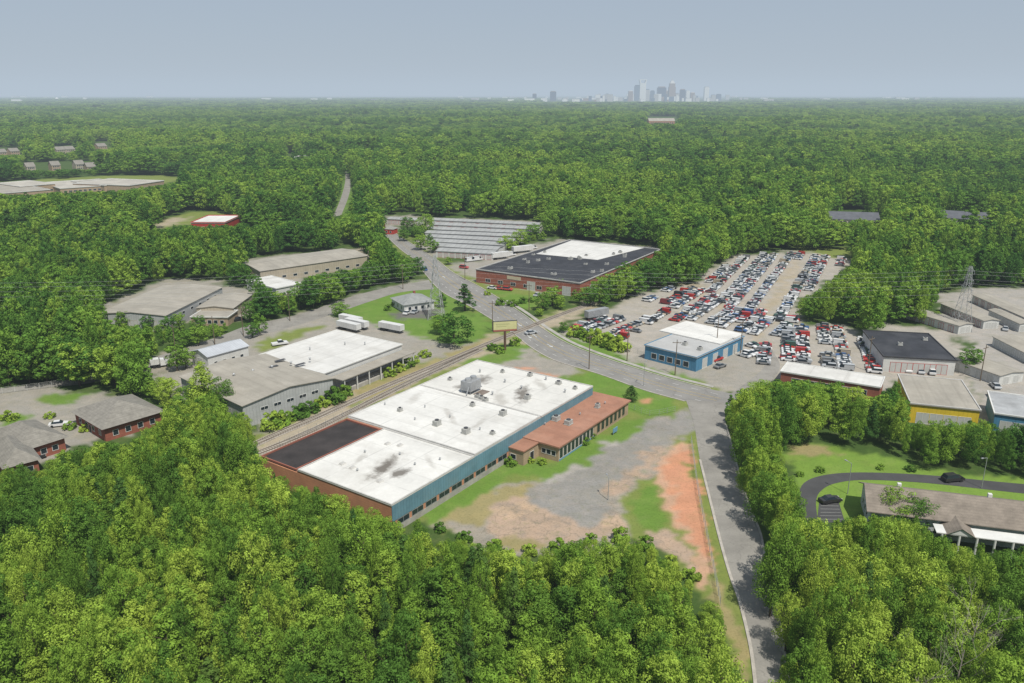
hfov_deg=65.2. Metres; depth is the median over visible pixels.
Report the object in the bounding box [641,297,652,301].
parked car
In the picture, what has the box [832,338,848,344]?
parked car
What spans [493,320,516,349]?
billboard
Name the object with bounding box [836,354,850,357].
parked car
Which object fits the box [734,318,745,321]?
parked car
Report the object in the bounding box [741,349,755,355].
parked car
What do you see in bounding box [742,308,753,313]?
parked car
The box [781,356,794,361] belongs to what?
parked car
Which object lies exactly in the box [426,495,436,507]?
window
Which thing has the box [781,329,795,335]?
parked car
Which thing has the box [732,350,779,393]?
yard drive
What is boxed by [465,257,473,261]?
car
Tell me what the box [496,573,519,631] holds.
broadleaf tree
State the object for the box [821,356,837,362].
parked car
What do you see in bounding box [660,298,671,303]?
parked car
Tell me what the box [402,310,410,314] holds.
car
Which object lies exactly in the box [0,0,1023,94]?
sky
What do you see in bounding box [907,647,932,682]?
broadleaf tree
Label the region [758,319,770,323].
parked car
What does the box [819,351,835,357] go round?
parked car
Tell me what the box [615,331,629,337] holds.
parked car
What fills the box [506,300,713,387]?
pavement
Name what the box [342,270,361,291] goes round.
belt tree
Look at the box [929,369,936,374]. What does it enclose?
car
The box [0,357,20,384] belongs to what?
belt tree
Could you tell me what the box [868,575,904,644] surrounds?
broadleaf tree
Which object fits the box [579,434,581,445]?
window
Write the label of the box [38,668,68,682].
broadleaf tree
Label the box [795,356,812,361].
parked car
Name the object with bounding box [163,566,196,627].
broadleaf tree
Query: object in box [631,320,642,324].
parked car
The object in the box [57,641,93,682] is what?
broadleaf tree
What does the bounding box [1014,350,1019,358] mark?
roller door
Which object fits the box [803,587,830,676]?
broadleaf tree
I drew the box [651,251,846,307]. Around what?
parked cars
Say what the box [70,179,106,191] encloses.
school building
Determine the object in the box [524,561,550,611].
broadleaf tree
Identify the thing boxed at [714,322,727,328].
parked car
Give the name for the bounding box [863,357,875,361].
parked car
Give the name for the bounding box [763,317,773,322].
parked car
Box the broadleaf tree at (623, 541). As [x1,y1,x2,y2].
[610,537,633,584]
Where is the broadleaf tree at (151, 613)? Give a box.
[142,591,164,667]
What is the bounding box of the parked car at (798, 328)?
[796,326,807,331]
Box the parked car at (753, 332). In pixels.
[746,330,759,335]
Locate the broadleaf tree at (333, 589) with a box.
[321,550,343,614]
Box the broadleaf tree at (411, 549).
[403,530,427,593]
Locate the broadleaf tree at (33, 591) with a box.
[28,586,61,669]
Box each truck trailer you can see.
[336,319,360,331]
[338,313,362,319]
[344,317,368,329]
[378,320,404,332]
[490,251,509,259]
[512,244,532,253]
[584,307,608,319]
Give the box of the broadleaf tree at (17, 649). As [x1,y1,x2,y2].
[10,623,56,678]
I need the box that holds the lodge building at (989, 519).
[859,482,1023,553]
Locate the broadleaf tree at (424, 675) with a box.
[409,651,435,682]
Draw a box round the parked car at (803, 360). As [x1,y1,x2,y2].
[797,358,810,363]
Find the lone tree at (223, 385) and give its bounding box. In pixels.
[202,376,233,407]
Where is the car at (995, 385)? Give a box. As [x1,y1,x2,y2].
[989,382,1001,388]
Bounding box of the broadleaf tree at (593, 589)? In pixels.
[573,576,613,661]
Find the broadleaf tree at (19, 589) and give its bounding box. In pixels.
[5,564,43,625]
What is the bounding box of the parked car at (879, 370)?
[867,367,882,373]
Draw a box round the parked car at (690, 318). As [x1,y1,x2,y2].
[684,316,696,320]
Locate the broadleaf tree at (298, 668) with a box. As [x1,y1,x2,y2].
[285,659,310,682]
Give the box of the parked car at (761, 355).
[757,354,770,358]
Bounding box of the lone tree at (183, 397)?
[170,385,203,405]
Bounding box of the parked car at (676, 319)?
[668,317,680,321]
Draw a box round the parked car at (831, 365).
[822,362,836,368]
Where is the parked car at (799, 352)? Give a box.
[797,351,810,355]
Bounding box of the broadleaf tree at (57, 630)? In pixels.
[41,609,96,682]
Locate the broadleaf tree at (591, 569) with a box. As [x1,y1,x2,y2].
[576,556,597,620]
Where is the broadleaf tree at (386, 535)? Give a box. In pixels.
[373,531,399,570]
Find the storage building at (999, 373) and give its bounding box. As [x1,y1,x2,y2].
[940,343,1023,384]
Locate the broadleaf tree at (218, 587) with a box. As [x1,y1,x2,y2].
[204,574,244,635]
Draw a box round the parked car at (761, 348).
[757,346,771,352]
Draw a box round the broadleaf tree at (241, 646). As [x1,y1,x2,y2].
[234,637,255,682]
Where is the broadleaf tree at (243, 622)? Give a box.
[219,615,257,645]
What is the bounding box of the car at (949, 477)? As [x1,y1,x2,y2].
[941,472,964,482]
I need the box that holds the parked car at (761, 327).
[752,325,764,330]
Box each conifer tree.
[85,546,106,603]
[116,653,128,682]
[197,656,224,682]
[346,508,367,569]
[375,589,393,668]
[392,534,419,591]
[454,608,479,682]
[460,547,475,592]
[464,543,497,609]
[500,566,525,664]
[595,575,611,639]
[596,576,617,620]
[851,561,875,617]
[1013,620,1023,672]
[1015,589,1023,621]
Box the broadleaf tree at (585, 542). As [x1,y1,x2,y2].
[581,540,591,565]
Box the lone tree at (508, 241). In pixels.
[498,235,515,249]
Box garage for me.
[862,330,957,375]
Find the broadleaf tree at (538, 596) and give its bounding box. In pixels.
[511,580,560,657]
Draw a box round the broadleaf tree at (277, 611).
[258,586,285,649]
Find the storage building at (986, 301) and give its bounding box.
[972,293,1023,318]
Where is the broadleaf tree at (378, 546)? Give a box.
[364,533,389,602]
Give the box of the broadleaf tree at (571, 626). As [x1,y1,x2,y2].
[551,610,598,667]
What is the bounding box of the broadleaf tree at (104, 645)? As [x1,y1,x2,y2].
[87,613,131,682]
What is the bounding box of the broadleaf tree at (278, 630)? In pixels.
[270,625,291,678]
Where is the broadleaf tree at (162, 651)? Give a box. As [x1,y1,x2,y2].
[152,640,178,682]
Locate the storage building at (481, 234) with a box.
[425,230,526,242]
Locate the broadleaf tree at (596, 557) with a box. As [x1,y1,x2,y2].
[582,544,612,590]
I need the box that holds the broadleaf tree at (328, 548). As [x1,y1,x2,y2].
[317,533,339,607]
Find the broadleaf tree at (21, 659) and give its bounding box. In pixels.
[19,646,33,682]
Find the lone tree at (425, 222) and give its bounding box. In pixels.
[414,213,434,231]
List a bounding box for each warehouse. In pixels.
[100,284,222,331]
[178,353,334,425]
[195,292,251,315]
[240,248,367,279]
[261,329,415,390]
[261,360,592,527]
[476,239,660,295]
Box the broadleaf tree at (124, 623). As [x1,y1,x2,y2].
[109,614,149,681]
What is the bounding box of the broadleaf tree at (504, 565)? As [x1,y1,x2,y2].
[487,548,525,612]
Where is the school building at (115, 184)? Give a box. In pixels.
[72,178,163,191]
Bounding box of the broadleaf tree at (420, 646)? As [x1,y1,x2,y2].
[409,626,430,665]
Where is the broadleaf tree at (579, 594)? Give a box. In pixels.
[567,580,604,642]
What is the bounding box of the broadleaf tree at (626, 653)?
[592,627,642,682]
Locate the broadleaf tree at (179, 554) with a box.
[162,546,207,613]
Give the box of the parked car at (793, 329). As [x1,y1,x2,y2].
[783,326,795,332]
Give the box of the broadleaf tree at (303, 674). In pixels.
[290,670,313,682]
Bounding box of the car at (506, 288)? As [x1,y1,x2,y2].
[502,286,512,290]
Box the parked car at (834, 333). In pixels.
[831,331,845,337]
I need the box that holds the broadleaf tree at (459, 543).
[452,537,465,573]
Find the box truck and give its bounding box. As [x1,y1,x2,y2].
[149,357,168,368]
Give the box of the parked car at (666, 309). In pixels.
[658,307,670,312]
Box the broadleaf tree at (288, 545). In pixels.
[276,528,319,580]
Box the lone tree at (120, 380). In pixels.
[109,363,148,394]
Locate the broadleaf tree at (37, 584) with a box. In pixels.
[22,572,60,646]
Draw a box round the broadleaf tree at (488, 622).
[471,609,507,658]
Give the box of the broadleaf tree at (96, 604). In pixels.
[77,594,124,631]
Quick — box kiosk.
[384,226,397,233]
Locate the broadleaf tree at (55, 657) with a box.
[48,645,74,682]
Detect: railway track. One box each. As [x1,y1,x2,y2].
[252,294,616,447]
[252,349,483,455]
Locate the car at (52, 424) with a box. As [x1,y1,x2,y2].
[48,420,67,427]
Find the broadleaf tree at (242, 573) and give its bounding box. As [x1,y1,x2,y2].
[234,563,265,621]
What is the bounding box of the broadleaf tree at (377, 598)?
[369,586,398,632]
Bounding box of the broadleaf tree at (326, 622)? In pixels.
[309,615,342,682]
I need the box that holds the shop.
[780,361,884,398]
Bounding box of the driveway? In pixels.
[799,472,1023,519]
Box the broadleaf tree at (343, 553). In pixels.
[319,536,353,580]
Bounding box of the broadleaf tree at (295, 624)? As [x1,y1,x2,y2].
[280,621,316,671]
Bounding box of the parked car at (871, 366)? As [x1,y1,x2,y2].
[866,365,880,368]
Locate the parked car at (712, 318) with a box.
[707,317,717,321]
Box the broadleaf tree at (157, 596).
[121,581,167,645]
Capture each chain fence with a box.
[279,356,462,443]
[691,435,720,602]
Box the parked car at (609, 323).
[603,320,612,325]
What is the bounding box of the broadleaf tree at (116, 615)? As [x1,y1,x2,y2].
[85,602,122,669]
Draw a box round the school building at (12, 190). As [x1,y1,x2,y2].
[0,185,49,194]
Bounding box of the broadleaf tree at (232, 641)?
[217,603,253,682]
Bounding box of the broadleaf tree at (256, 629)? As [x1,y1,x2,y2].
[243,602,284,682]
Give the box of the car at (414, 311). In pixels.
[410,309,419,313]
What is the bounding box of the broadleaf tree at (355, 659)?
[345,652,370,682]
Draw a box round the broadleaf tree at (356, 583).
[337,570,380,638]
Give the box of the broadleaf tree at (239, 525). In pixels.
[226,510,254,596]
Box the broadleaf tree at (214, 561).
[203,537,229,611]
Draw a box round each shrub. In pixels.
[0,410,20,422]
[42,411,55,419]
[61,421,76,430]
[78,423,88,432]
[260,410,285,431]
[270,410,290,426]
[282,410,297,421]
[291,403,310,420]
[302,400,320,413]
[313,395,331,407]
[324,385,346,405]
[337,384,353,397]
[382,367,397,377]
[383,304,391,310]
[393,362,406,372]
[400,357,415,368]
[411,355,419,362]
[417,349,431,358]
[434,522,446,533]
[456,530,472,542]
[486,538,501,550]
[487,343,497,350]
[494,346,504,353]
[495,297,504,305]
[504,456,517,466]
[505,299,518,306]
[508,337,521,345]
[518,297,527,303]
[521,543,537,556]
[537,458,546,464]
[548,537,568,552]
[566,325,582,337]
[573,326,588,339]
[582,328,596,342]
[582,437,589,445]
[583,532,597,544]
[587,327,606,345]
[592,331,610,347]
[601,334,619,349]
[609,334,631,352]
[610,526,630,545]
[638,535,654,550]
[664,554,677,566]
[680,567,701,583]
[796,471,804,476]
[815,466,824,473]
[876,463,884,469]
[903,464,916,471]
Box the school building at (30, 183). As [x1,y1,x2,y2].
[0,180,54,191]
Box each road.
[335,171,350,215]
[386,227,822,419]
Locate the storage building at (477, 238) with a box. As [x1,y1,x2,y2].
[426,234,517,245]
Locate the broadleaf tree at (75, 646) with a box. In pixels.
[55,630,106,679]
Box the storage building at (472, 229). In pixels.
[426,226,531,238]
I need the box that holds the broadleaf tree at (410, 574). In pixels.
[396,550,422,618]
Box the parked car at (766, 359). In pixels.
[757,357,770,361]
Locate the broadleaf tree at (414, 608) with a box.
[394,590,432,661]
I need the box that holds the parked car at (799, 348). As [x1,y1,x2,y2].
[795,346,810,352]
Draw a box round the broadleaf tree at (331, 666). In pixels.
[320,647,357,682]
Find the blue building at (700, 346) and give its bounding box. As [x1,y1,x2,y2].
[644,321,744,371]
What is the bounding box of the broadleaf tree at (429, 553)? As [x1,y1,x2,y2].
[408,531,436,588]
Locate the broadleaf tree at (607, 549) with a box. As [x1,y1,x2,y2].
[599,542,621,595]
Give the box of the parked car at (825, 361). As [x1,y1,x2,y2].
[822,360,836,364]
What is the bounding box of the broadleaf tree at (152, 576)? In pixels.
[141,547,166,610]
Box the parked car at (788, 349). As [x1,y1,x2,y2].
[781,348,795,352]
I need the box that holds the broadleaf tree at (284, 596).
[263,582,301,632]
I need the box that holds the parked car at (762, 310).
[754,308,767,312]
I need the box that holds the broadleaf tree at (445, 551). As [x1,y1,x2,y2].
[441,539,456,597]
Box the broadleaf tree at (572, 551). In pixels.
[549,540,583,597]
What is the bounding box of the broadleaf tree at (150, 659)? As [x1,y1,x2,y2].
[121,636,172,682]
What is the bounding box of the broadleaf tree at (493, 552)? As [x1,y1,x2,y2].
[488,550,514,570]
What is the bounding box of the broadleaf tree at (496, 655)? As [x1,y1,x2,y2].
[490,635,506,674]
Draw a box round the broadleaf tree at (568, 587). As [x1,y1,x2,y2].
[554,586,579,635]
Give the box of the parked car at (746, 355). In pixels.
[737,352,751,357]
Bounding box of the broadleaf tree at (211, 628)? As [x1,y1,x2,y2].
[202,607,247,652]
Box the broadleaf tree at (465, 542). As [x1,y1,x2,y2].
[455,540,474,568]
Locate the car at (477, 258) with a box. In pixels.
[472,256,482,260]
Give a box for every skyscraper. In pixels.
[550,91,555,100]
[628,90,632,100]
[634,85,639,100]
[639,79,646,98]
[646,89,649,100]
[650,90,654,100]
[657,86,665,96]
[668,78,675,95]
[679,89,685,100]
[685,90,689,97]
[703,86,708,100]
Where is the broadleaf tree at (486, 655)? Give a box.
[471,646,507,679]
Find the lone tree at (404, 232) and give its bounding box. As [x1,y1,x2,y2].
[397,229,410,238]
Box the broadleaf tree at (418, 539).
[411,531,427,570]
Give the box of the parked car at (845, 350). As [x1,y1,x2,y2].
[834,348,850,354]
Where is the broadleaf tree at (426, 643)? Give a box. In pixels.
[407,622,442,682]
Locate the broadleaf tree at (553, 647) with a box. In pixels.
[539,646,562,680]
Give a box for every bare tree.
[889,626,957,682]
[927,610,1001,682]
[947,578,1020,678]
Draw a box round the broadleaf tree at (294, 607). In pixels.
[281,577,306,645]
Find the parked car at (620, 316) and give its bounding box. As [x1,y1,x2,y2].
[612,313,625,320]
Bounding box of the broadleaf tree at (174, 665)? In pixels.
[157,655,188,682]
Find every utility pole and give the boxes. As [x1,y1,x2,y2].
[208,316,214,344]
[240,305,244,335]
[489,301,495,330]
[588,336,592,368]
[624,327,631,360]
[673,340,680,374]
[740,322,745,353]
[867,336,874,368]
[979,345,988,380]
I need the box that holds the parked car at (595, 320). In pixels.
[587,318,600,322]
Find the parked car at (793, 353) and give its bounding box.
[781,351,795,355]
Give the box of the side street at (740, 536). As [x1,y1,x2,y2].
[686,400,789,682]
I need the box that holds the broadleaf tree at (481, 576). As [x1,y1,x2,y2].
[468,559,494,630]
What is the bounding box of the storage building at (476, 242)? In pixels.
[431,238,509,250]
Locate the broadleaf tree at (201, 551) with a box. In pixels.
[181,545,224,605]
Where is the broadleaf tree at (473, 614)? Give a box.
[468,597,487,663]
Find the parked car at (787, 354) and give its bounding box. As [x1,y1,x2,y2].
[780,353,795,357]
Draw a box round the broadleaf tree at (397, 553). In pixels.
[365,539,405,599]
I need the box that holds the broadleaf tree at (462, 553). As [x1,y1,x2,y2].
[457,545,470,582]
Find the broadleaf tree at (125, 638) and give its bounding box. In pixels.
[100,626,163,682]
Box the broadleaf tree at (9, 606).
[0,596,28,662]
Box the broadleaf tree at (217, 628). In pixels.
[212,610,243,663]
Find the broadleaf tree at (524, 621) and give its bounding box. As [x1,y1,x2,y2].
[505,611,544,665]
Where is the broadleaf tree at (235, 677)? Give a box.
[222,655,260,682]
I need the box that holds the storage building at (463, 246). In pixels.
[433,243,502,251]
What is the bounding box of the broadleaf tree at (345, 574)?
[338,561,361,589]
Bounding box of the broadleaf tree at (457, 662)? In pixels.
[451,653,465,682]
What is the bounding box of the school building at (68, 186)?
[49,180,101,192]
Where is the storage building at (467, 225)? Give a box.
[429,222,541,233]
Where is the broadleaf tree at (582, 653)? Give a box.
[560,633,593,682]
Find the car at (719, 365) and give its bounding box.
[713,362,726,368]
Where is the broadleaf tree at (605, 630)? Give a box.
[593,600,631,682]
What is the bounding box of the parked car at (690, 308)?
[682,305,695,311]
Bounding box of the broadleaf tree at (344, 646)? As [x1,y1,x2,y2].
[322,630,354,682]
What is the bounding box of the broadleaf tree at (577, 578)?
[559,556,598,607]
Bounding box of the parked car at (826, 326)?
[816,325,829,328]
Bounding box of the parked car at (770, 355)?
[756,352,772,357]
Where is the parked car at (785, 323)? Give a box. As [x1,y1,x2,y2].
[779,321,791,326]
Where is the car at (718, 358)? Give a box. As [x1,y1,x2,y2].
[714,356,723,362]
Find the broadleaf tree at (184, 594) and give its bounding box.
[162,574,211,664]
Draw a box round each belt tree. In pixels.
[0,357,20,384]
[10,357,35,382]
[33,357,55,382]
[89,356,104,379]
[98,354,117,384]
[113,311,127,325]
[130,371,152,394]
[139,315,154,327]
[147,376,171,399]
[154,377,182,406]
[158,316,176,332]
[164,344,187,370]
[171,312,186,329]
[176,348,195,367]
[188,315,207,330]
[238,300,258,321]
[244,322,258,337]
[250,297,266,315]
[251,313,267,333]
[272,291,289,313]
[281,290,295,307]
[290,281,310,307]
[337,274,350,293]
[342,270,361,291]
[357,268,370,288]
[367,263,381,285]
[400,255,416,276]
[412,257,426,273]
[579,285,599,305]
[590,276,609,302]
[599,279,621,300]
[611,270,636,298]
[614,261,635,274]
[625,272,648,294]
[634,257,654,272]
[639,263,660,290]
[647,262,672,287]
[652,251,669,262]
[659,255,687,283]
[675,254,701,280]
[691,248,710,275]
[705,239,719,261]
[712,233,731,262]
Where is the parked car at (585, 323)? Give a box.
[577,320,590,326]
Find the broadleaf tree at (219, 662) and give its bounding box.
[208,644,237,682]
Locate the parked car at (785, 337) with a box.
[781,336,794,340]
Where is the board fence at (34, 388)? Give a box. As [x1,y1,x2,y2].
[0,376,91,392]
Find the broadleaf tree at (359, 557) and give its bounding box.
[341,515,383,604]
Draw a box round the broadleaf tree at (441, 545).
[432,541,448,565]
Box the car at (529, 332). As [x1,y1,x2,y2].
[524,329,537,334]
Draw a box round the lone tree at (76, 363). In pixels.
[48,336,100,385]
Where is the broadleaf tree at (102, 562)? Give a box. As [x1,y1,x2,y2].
[89,556,119,605]
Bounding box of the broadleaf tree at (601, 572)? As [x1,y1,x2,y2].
[589,560,608,579]
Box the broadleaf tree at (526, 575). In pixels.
[516,561,539,605]
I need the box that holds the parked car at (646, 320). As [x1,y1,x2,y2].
[640,317,653,324]
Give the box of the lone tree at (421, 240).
[412,233,427,249]
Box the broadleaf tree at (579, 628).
[562,623,594,680]
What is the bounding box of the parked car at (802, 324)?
[794,323,808,328]
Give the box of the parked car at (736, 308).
[734,306,743,310]
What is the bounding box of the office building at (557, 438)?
[523,391,630,461]
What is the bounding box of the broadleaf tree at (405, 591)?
[395,577,417,613]
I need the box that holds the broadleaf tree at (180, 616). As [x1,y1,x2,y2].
[164,599,195,673]
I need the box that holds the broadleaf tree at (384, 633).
[367,623,409,682]
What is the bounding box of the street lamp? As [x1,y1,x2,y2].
[981,458,987,487]
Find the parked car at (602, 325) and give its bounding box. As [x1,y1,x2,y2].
[595,323,605,327]
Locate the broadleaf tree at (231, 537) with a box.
[213,526,249,607]
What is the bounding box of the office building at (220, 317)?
[190,310,238,325]
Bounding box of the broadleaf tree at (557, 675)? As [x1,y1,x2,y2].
[543,643,589,682]
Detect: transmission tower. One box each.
[428,255,444,317]
[952,266,974,321]
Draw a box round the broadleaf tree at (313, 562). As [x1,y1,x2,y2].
[298,543,338,603]
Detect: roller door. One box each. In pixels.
[127,320,137,327]
[146,321,156,331]
[333,379,340,385]
[527,281,534,290]
[562,286,570,295]
[702,357,707,368]
[712,352,717,363]
[723,348,727,357]
[732,343,737,354]
[889,362,901,372]
[900,363,912,372]
[912,363,924,373]
[915,412,929,423]
[924,364,935,373]
[928,319,933,325]
[929,413,942,425]
[936,364,947,374]
[938,322,943,328]
[943,415,956,425]
[947,325,953,331]
[955,363,959,370]
[956,416,970,427]
[963,366,970,374]
[965,326,970,332]
[974,370,981,378]
[985,322,991,328]
[986,374,993,381]
[990,322,996,328]
[998,421,1013,430]
[1001,344,1006,352]
[1003,376,1009,384]
[1006,346,1010,354]
[1010,348,1014,356]
[1013,375,1018,382]
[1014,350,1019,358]
[1018,353,1023,361]
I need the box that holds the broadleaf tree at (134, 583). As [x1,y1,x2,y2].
[116,567,159,610]
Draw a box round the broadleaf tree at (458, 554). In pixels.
[439,543,463,577]
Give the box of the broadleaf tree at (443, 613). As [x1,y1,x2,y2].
[430,598,460,669]
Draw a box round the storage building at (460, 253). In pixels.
[436,247,498,259]
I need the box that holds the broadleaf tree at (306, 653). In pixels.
[277,627,332,682]
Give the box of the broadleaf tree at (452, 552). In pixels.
[447,546,462,601]
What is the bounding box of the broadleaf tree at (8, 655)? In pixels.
[0,623,29,682]
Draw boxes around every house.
[0,149,6,154]
[0,419,68,457]
[0,435,40,473]
[6,148,19,154]
[23,162,35,171]
[48,161,60,170]
[54,146,65,153]
[63,146,74,152]
[70,394,162,441]
[72,160,83,168]
[83,162,95,171]
[94,143,106,149]
[391,291,434,311]
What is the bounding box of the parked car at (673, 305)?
[666,303,679,308]
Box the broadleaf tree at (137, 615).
[122,599,155,656]
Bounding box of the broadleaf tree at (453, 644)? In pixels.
[429,634,479,682]
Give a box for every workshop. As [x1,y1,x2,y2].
[897,374,981,427]
[985,390,1023,430]
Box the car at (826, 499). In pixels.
[818,494,842,504]
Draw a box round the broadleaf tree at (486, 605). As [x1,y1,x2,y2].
[455,595,506,646]
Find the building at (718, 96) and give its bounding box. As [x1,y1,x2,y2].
[716,94,721,100]
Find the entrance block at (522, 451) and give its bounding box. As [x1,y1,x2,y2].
[508,438,538,465]
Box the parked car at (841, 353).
[835,352,849,355]
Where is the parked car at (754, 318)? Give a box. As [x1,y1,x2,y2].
[747,316,759,322]
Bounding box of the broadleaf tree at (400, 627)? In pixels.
[387,608,421,682]
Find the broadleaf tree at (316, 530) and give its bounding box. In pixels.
[310,525,327,553]
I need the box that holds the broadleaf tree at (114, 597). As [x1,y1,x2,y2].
[97,564,141,641]
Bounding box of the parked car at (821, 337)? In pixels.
[817,335,832,339]
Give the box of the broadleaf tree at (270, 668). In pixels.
[245,640,293,682]
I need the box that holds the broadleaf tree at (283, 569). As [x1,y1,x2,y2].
[259,555,306,602]
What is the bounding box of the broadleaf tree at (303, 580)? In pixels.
[288,562,327,617]
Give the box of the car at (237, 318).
[234,316,244,321]
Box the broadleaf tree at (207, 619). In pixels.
[185,602,213,665]
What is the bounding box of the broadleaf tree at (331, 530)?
[316,514,358,566]
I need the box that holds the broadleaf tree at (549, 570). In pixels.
[539,548,556,588]
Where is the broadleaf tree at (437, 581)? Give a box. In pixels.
[415,563,463,624]
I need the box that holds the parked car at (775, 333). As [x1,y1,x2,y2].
[769,331,780,336]
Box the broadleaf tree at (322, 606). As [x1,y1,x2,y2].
[296,585,345,650]
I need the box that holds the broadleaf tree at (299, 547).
[279,531,316,587]
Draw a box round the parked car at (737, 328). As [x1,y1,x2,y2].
[734,326,746,332]
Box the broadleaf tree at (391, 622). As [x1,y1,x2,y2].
[379,603,396,640]
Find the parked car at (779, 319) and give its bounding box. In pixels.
[775,317,784,321]
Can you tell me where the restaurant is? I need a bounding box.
[190,215,240,227]
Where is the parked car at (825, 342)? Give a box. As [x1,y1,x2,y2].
[818,340,831,344]
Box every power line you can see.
[27,283,1008,306]
[34,270,1004,291]
[42,274,1017,296]
[50,262,1018,282]
[55,265,1009,286]
[114,278,1014,298]
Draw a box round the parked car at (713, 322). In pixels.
[704,320,715,324]
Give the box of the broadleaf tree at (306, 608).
[300,601,318,645]
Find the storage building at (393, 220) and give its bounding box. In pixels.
[387,217,422,224]
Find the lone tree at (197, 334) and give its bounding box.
[188,324,207,344]
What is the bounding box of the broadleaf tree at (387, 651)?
[372,638,398,682]
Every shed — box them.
[192,339,248,366]
[246,275,299,295]
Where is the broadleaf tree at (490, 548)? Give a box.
[481,542,499,559]
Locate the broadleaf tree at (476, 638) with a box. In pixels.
[460,620,485,682]
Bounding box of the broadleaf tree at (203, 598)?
[195,580,220,640]
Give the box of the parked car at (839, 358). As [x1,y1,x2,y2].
[836,357,850,359]
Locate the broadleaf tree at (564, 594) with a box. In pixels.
[541,583,590,650]
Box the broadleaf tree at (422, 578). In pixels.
[412,571,439,622]
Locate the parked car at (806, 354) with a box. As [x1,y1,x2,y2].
[796,353,809,356]
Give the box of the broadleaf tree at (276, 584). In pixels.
[250,571,283,632]
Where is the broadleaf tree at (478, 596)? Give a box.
[455,582,488,650]
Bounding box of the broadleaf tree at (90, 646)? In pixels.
[65,620,108,682]
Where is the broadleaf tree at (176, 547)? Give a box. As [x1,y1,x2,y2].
[153,528,199,592]
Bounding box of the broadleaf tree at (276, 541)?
[252,515,284,573]
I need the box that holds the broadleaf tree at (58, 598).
[41,582,82,646]
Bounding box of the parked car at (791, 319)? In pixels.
[785,316,798,322]
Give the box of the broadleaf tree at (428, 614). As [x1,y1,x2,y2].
[413,607,456,658]
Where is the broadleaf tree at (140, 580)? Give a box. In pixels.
[123,565,146,596]
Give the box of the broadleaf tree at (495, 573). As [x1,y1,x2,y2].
[488,554,504,606]
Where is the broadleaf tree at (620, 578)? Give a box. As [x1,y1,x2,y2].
[609,567,638,610]
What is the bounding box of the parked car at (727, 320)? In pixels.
[720,318,732,322]
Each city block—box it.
[607,94,612,101]
[653,94,658,100]
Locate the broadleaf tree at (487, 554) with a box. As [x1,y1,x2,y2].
[474,549,495,598]
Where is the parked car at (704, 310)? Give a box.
[697,308,708,312]
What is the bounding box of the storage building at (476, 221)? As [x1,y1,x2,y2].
[431,218,542,227]
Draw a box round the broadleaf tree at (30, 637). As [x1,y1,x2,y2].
[11,601,53,681]
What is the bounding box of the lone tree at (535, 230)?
[525,223,539,236]
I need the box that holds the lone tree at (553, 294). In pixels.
[542,286,561,305]
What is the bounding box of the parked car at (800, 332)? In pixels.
[795,330,809,336]
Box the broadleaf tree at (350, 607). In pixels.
[342,590,365,651]
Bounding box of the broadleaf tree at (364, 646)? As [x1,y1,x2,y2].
[354,634,378,682]
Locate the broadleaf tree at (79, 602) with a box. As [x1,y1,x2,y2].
[73,594,93,632]
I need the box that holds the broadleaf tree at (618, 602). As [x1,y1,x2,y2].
[598,597,629,642]
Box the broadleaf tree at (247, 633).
[244,615,269,662]
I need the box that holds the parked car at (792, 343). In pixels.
[780,340,795,346]
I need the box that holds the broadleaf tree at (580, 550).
[560,540,587,587]
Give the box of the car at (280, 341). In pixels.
[271,339,288,345]
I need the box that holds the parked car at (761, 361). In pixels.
[756,359,770,364]
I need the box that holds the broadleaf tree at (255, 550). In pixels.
[225,526,281,618]
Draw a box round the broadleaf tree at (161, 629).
[149,609,198,682]
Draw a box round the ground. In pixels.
[0,95,1023,682]
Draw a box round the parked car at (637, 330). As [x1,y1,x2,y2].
[629,328,641,332]
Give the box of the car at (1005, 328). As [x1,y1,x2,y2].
[1002,326,1008,330]
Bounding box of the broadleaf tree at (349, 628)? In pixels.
[329,611,374,671]
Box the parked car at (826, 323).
[816,322,828,325]
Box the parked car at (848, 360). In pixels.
[837,359,851,362]
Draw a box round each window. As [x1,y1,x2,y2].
[40,447,47,454]
[52,444,58,450]
[112,429,118,435]
[125,425,131,431]
[137,421,143,427]
[149,418,154,424]
[260,405,268,410]
[397,513,409,522]
[412,504,423,515]
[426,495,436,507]
[439,488,449,498]
[452,480,461,490]
[464,473,473,483]
[476,466,484,475]
[487,459,495,469]
[498,452,506,462]
[559,447,562,458]
[563,444,566,456]
[567,442,570,453]
[571,439,574,450]
[575,436,578,447]
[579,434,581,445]
[586,429,589,440]
[601,419,604,429]
[605,416,608,427]
[651,353,656,358]
[659,355,664,360]
[667,357,672,362]
[683,361,688,367]
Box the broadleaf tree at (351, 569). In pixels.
[333,563,369,615]
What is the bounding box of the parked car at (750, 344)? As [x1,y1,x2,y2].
[744,342,756,347]
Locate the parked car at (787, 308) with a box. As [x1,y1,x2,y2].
[777,306,790,311]
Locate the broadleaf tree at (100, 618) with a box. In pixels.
[95,612,116,682]
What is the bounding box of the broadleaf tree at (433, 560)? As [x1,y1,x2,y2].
[426,543,439,572]
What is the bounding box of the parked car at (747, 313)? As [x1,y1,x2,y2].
[739,311,750,315]
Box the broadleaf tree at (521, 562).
[492,556,530,609]
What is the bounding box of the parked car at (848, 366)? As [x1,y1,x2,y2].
[837,363,854,370]
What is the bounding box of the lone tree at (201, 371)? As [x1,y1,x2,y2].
[186,361,214,408]
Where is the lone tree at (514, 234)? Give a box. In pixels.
[511,229,528,244]
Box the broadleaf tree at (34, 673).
[23,656,51,682]
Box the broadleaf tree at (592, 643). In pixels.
[555,628,614,681]
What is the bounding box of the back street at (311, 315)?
[0,280,433,393]
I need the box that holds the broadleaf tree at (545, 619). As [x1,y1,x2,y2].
[526,601,558,670]
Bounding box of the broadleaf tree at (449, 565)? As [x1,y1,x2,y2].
[437,553,464,625]
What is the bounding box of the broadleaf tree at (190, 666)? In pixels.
[183,636,201,682]
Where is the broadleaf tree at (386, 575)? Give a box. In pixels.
[367,548,404,617]

